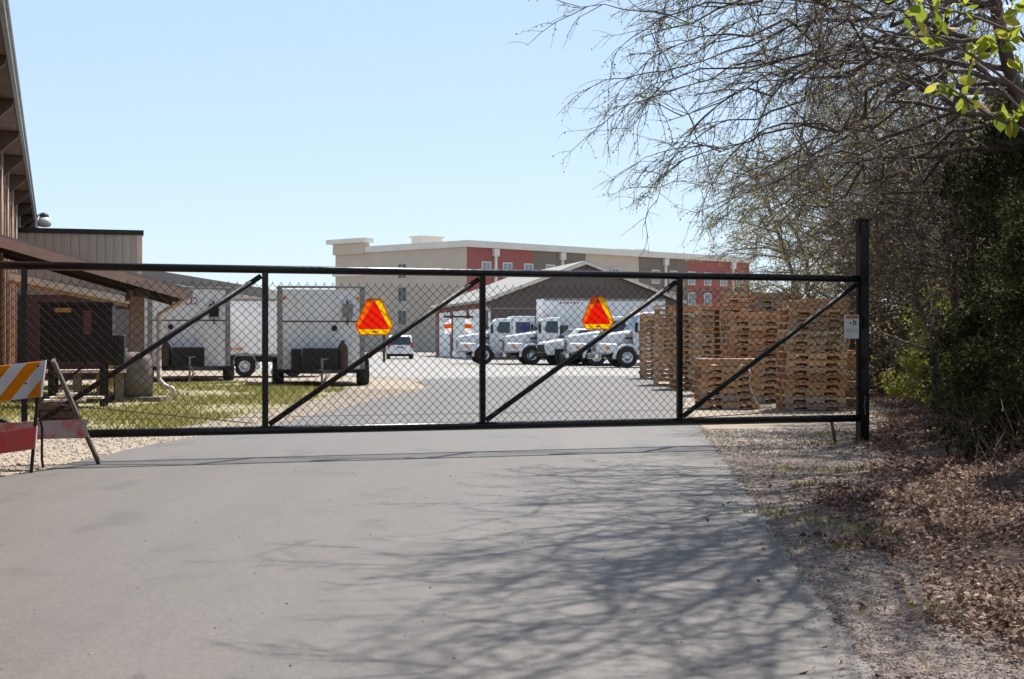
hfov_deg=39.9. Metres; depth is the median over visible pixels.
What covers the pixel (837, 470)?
verge grass
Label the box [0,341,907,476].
ground
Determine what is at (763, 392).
wooden pallet
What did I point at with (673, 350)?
wooden pallet
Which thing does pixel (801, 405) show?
wooden pallet
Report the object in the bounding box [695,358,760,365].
wooden pallet
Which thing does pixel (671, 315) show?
wooden pallet
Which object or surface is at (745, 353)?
wooden pallet
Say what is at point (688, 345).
wooden pallet
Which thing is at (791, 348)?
wooden pallet
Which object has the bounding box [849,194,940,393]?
thicket
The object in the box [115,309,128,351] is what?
steel door
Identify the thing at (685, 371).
wooden pallet
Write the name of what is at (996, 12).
bare tree
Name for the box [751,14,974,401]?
bare tree
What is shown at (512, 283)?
gable garage
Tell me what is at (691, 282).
window
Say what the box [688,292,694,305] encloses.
window
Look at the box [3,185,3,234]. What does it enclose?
window
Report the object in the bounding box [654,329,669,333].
wooden pallet
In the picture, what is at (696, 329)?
wooden pallet
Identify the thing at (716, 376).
wooden pallet
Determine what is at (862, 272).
gate post
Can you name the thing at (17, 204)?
brick building
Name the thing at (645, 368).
wooden pallet
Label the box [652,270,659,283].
window
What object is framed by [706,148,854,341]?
bare tree
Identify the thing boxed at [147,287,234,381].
box trailer
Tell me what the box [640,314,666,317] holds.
wooden pallet
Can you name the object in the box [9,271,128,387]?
canopy
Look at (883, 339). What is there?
thicket
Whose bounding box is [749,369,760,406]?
plastic wrap
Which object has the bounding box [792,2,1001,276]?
bare tree
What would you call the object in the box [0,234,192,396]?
entrance canopy
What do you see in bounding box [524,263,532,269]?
window
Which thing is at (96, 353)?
equipment cabinet
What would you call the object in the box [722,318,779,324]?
wooden pallet
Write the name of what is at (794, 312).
wooden pallet
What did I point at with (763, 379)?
wooden pallet
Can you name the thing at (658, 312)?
wooden pallet
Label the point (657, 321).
wooden pallet
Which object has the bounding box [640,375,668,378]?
wooden pallet
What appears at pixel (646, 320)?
wooden pallet
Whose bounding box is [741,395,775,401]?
wooden pallet
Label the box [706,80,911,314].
bare tree
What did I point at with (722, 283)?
window
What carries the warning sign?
attached to the sliding gate
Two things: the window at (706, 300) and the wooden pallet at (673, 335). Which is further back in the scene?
the window at (706, 300)
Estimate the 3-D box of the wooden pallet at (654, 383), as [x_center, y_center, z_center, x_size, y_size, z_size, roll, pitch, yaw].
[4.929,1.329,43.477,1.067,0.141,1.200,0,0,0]
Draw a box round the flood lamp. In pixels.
[27,212,51,227]
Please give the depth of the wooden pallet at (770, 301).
35.71 m
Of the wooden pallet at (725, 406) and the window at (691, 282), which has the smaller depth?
the wooden pallet at (725, 406)
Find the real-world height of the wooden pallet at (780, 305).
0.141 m
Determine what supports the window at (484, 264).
in the hotel building at (421, 251)
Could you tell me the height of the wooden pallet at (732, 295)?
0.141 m
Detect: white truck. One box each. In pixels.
[452,298,665,363]
[498,317,575,364]
[559,316,704,365]
[587,312,705,367]
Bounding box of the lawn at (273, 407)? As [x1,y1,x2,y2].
[1,383,358,428]
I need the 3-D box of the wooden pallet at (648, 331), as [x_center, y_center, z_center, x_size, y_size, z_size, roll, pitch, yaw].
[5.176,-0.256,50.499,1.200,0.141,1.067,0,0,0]
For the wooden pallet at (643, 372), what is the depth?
49.99 m
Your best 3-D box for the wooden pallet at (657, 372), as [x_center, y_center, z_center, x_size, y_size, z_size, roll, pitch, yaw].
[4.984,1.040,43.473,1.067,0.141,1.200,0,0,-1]
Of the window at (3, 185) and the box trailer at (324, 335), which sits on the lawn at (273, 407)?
the box trailer at (324, 335)
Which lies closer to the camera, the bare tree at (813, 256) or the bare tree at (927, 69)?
the bare tree at (813, 256)
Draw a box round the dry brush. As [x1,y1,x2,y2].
[880,369,1023,506]
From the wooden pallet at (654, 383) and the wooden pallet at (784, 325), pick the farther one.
the wooden pallet at (654, 383)
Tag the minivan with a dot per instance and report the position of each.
(406, 351)
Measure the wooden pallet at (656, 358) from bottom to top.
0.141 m
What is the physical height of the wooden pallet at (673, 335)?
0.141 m
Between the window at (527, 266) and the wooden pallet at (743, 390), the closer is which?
the wooden pallet at (743, 390)
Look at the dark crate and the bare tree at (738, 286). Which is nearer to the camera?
the dark crate
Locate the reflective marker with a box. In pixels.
[444,316,472,333]
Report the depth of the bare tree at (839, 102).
42.33 m
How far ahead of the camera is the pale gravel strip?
19.97 m
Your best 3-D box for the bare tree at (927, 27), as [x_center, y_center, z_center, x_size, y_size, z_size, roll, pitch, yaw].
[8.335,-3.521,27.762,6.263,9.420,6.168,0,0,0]
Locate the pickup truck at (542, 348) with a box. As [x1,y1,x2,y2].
[534,329,608,364]
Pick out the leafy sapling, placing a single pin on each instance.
(972, 50)
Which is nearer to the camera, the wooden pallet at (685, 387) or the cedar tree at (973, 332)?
the cedar tree at (973, 332)
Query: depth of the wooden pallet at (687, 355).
39.32 m
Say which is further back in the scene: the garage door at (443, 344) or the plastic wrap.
the garage door at (443, 344)
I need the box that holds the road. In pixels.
[0,376,874,678]
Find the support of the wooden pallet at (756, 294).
on the wooden pallet at (770, 301)
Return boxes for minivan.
[386,335,413,358]
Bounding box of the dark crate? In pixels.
[38,401,78,420]
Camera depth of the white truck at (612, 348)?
69.91 m
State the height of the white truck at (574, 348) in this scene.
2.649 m
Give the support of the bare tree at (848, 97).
on the wooded bank
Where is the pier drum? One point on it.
(137, 376)
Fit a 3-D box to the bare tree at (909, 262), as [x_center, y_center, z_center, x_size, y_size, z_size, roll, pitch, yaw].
[6.547,-1.492,20.890,4.697,5.584,4.887,0,0,0]
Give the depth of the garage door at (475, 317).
104.49 m
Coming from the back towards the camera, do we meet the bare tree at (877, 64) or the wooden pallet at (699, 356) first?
the wooden pallet at (699, 356)
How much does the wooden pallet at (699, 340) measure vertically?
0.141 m
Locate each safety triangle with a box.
[355,298,392,334]
[581,296,613,328]
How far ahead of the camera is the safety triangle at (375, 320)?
17.12 m
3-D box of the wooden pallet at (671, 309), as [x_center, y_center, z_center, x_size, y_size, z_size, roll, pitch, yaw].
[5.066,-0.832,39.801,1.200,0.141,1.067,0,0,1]
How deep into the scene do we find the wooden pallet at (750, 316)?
31.48 m
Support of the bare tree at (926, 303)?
on the wooded bank
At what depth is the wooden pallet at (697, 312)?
35.51 m
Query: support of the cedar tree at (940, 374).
on the wooded bank
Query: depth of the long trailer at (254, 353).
52.98 m
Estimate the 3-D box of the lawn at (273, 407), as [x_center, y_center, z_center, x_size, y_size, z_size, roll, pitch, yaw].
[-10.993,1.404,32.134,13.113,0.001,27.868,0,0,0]
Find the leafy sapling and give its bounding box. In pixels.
[884,0,1023,137]
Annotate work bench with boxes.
[46,369,125,402]
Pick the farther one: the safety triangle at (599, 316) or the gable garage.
the gable garage
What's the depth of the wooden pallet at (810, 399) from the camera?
27.87 m
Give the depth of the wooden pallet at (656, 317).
43.44 m
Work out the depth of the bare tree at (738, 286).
51.41 m
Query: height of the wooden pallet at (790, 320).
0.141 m
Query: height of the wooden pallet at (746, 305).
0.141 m
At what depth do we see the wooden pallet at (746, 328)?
31.44 m
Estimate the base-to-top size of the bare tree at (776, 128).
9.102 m
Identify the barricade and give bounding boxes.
[0,358,100,472]
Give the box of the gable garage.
[429,260,686,358]
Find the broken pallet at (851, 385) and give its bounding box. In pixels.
[825,349,855,406]
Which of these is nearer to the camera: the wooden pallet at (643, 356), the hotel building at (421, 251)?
the wooden pallet at (643, 356)
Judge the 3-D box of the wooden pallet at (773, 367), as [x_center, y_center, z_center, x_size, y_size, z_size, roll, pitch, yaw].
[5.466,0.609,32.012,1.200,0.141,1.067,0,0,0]
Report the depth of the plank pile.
22.49 m
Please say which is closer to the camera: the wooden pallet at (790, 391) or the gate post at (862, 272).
the gate post at (862, 272)
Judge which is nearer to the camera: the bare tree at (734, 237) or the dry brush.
the dry brush
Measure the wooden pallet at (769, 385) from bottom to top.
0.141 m
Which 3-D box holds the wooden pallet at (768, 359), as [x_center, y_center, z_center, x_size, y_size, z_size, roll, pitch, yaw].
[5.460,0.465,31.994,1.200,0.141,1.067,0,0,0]
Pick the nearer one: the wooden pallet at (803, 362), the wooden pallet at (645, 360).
the wooden pallet at (803, 362)
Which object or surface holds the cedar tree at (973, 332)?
on the wooded bank
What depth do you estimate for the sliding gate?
17.40 m
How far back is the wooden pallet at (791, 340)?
27.89 m
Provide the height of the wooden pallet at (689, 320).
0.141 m
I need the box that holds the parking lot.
[255,354,705,378]
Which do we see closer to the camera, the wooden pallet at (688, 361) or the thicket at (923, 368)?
the thicket at (923, 368)
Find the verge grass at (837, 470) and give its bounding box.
[730,431,985,623]
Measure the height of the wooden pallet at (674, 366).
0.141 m
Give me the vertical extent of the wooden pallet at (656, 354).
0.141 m
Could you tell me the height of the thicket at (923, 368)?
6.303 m
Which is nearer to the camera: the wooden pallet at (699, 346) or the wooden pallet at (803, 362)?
the wooden pallet at (803, 362)
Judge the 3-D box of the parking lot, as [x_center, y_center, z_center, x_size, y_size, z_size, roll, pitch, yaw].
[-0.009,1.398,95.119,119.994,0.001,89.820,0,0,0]
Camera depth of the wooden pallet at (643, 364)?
49.99 m
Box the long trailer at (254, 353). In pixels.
[230,299,300,376]
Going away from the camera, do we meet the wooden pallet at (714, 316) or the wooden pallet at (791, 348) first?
the wooden pallet at (791, 348)
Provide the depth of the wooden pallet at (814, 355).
27.87 m
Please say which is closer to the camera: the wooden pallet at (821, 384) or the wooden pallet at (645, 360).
the wooden pallet at (821, 384)
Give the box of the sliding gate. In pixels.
[0,261,859,442]
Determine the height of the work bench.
0.730 m
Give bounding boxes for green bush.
[877,287,969,405]
[912,344,974,413]
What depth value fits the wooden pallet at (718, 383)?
28.58 m
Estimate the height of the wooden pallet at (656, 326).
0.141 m
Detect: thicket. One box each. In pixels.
[819,245,917,374]
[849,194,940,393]
[869,116,1008,377]
[869,145,996,403]
[919,75,1023,388]
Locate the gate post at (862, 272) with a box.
[854,218,875,441]
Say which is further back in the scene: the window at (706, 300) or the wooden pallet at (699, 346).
the window at (706, 300)
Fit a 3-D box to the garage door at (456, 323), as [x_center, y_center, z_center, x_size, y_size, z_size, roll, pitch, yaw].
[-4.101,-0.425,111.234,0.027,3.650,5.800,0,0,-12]
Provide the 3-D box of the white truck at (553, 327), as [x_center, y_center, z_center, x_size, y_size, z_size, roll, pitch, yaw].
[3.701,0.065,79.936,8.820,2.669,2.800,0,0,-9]
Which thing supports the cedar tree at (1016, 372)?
on the wooded bank
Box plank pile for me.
[44,393,103,401]
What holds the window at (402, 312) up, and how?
in the hotel building at (421, 251)
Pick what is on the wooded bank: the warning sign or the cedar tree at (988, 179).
the cedar tree at (988, 179)
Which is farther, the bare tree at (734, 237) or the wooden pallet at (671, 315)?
the bare tree at (734, 237)
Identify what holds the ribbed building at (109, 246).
on the ground at (377, 382)
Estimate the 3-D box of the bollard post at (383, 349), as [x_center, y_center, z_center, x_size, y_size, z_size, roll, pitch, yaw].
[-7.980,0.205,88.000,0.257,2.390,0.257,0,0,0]
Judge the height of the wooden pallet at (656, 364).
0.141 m
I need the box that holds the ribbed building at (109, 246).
[17,227,143,378]
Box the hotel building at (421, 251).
[326,235,752,351]
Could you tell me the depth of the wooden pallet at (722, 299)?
39.67 m
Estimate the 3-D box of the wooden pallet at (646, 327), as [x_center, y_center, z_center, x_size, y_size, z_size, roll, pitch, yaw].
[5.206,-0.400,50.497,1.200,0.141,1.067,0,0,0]
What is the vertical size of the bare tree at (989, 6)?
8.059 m
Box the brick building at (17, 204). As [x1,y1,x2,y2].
[0,0,38,364]
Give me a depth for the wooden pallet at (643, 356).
49.99 m
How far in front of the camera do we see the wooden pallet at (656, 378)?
42.99 m
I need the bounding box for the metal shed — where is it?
[142,272,276,368]
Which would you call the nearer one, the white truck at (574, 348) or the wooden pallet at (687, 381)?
the wooden pallet at (687, 381)
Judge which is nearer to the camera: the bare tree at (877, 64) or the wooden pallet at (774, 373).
the bare tree at (877, 64)
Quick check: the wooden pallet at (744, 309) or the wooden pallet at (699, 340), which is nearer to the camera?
the wooden pallet at (699, 340)
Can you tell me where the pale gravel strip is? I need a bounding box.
[0,389,423,476]
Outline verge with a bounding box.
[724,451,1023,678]
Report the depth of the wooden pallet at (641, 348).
49.98 m
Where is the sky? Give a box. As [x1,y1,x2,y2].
[9,0,1023,336]
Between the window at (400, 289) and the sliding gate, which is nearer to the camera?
the sliding gate
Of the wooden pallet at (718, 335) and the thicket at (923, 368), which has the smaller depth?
the thicket at (923, 368)
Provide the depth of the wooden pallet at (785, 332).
27.86 m
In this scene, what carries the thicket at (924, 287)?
on the wooded bank
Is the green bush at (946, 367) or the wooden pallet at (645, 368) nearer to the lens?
the green bush at (946, 367)
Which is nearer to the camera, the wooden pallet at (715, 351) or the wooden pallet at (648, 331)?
the wooden pallet at (715, 351)
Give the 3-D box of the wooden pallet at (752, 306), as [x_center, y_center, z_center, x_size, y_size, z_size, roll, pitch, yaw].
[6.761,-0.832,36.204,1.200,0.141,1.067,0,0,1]
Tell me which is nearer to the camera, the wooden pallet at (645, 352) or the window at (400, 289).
the wooden pallet at (645, 352)
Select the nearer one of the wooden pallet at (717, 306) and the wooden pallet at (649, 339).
the wooden pallet at (717, 306)
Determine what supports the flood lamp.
attached to the brick building at (17, 204)
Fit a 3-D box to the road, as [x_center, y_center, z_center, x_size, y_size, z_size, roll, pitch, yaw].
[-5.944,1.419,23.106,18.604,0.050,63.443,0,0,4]
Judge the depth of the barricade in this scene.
14.93 m
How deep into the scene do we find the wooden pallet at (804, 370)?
27.88 m
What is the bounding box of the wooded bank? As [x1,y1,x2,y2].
[836,349,1023,632]
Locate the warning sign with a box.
[844,315,858,338]
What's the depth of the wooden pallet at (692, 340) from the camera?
39.26 m
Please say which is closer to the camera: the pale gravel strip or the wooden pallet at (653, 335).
the pale gravel strip
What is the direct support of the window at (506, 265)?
in the hotel building at (421, 251)
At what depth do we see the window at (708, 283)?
188.02 m
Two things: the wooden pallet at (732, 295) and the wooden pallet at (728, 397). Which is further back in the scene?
the wooden pallet at (732, 295)
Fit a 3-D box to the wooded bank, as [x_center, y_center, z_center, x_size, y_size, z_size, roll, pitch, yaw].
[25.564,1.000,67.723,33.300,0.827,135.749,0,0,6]
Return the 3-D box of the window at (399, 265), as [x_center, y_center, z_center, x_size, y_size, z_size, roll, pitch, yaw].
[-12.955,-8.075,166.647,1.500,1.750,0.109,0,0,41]
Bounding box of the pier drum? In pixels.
[108,348,170,401]
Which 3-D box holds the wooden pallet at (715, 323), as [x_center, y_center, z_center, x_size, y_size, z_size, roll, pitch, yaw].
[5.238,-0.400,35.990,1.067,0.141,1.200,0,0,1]
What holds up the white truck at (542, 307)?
on the parking lot
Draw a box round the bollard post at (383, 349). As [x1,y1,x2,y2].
[383,335,384,361]
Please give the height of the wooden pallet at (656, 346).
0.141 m
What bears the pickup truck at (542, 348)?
on the parking lot
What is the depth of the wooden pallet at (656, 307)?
42.98 m
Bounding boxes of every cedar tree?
[918,78,1023,441]
[920,131,1021,418]
[926,220,1023,460]
[976,190,1023,402]
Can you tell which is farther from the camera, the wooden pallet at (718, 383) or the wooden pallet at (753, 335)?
the wooden pallet at (753, 335)
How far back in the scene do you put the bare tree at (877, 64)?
23.84 m
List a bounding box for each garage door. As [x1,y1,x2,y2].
[439,312,449,356]
[453,310,465,357]
[469,309,478,356]
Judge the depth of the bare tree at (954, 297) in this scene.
22.38 m
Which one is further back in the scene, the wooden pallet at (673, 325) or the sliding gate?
the wooden pallet at (673, 325)
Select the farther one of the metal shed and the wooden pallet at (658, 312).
the metal shed
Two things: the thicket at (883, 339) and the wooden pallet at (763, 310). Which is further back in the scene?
the wooden pallet at (763, 310)
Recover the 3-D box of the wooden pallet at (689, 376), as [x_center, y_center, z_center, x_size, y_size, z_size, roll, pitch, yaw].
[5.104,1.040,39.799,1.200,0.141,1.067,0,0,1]
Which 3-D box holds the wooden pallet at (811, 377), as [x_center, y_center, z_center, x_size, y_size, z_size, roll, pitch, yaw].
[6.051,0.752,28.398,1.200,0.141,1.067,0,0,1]
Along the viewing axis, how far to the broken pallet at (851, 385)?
28.86 m
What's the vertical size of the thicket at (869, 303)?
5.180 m
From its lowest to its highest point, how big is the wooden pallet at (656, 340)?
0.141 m
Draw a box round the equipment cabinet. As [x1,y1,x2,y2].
[36,301,125,406]
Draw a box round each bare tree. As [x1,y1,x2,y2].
[507,0,1023,330]
[670,122,835,305]
[685,144,836,298]
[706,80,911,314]
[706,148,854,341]
[722,87,881,320]
[726,1,1023,389]
[735,110,1008,417]
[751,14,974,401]
[751,20,921,293]
[764,54,1002,420]
[772,0,1021,316]
[781,45,1021,416]
[789,21,970,354]
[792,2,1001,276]
[795,0,1023,296]
[819,5,1010,264]
[975,0,1023,31]
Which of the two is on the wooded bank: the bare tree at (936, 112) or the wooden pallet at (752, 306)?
the bare tree at (936, 112)
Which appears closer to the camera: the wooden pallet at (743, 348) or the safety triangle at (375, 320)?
the safety triangle at (375, 320)
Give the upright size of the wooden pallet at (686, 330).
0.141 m
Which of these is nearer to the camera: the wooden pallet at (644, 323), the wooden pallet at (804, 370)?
the wooden pallet at (804, 370)
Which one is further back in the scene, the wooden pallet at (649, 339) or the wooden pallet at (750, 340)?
the wooden pallet at (649, 339)
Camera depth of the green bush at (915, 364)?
26.51 m
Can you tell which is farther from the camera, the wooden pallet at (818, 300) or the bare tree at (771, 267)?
the bare tree at (771, 267)
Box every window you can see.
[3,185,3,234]
[398,264,406,278]
[398,287,406,301]
[398,310,406,324]
[481,261,490,268]
[503,262,511,277]
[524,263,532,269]
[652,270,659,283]
[688,271,694,284]
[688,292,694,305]
[704,272,710,285]
[704,293,710,305]
[720,280,726,285]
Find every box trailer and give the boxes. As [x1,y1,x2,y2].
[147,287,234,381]
[270,286,370,384]
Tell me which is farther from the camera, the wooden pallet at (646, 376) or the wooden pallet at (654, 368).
the wooden pallet at (646, 376)
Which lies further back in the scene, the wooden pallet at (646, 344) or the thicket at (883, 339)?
the wooden pallet at (646, 344)
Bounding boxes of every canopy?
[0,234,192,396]
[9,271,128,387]
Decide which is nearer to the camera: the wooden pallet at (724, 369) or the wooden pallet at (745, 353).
the wooden pallet at (724, 369)
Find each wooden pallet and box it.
[638,330,669,333]
[638,346,668,350]
[639,326,669,329]
[639,334,669,337]
[639,342,669,345]
[639,350,669,354]
[639,354,669,358]
[639,362,667,366]
[639,370,669,374]
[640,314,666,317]
[640,318,668,321]
[640,322,669,325]
[640,338,670,341]
[640,358,669,362]
[640,366,667,370]
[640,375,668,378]
[652,315,668,319]
[653,305,691,310]
[653,324,685,328]
[653,343,683,347]
[653,352,684,356]
[653,361,684,366]
[653,366,667,370]
[653,375,669,380]
[653,380,670,385]
[654,319,670,323]
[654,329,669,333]
[654,357,684,361]
[655,310,668,314]
[655,338,686,342]
[655,371,669,375]
[668,307,714,312]
[668,363,694,368]
[668,368,713,373]
[669,312,712,317]
[669,317,713,322]
[669,348,712,353]
[669,384,692,389]
[670,328,712,332]
[670,333,712,337]
[670,343,713,347]
[670,353,712,358]
[670,358,713,363]
[670,374,693,378]
[670,379,693,384]
[671,323,713,327]
[671,338,713,342]
[692,386,757,393]
[693,327,740,331]
[694,309,741,315]
[694,315,739,320]
[694,321,739,326]
[694,332,739,337]
[694,338,739,343]
[694,349,739,354]
[694,355,738,359]
[694,365,760,372]
[694,372,759,379]
[694,379,758,386]
[694,393,759,400]
[695,304,741,309]
[695,344,740,348]
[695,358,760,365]
[695,400,760,408]
[717,297,761,302]
[718,302,763,307]
[719,292,766,297]
[722,307,764,312]
[722,312,779,318]
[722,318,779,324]
[722,331,781,337]
[722,338,775,343]
[722,350,777,356]
[723,325,780,330]
[723,344,775,350]
[724,357,777,362]
[738,389,774,395]
[739,382,776,388]
[740,363,775,369]
[741,376,777,382]
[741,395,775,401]
[747,292,801,298]
[748,298,801,304]
[748,310,778,311]
[749,304,778,309]
[760,370,777,375]
[774,387,844,395]
[775,359,846,366]
[775,394,845,402]
[776,338,846,344]
[776,345,845,351]
[776,366,846,373]
[776,401,846,409]
[777,380,846,387]
[778,301,847,308]
[778,316,843,322]
[778,323,842,329]
[778,330,843,337]
[778,352,847,358]
[778,373,847,380]
[779,308,849,315]
[791,299,849,304]

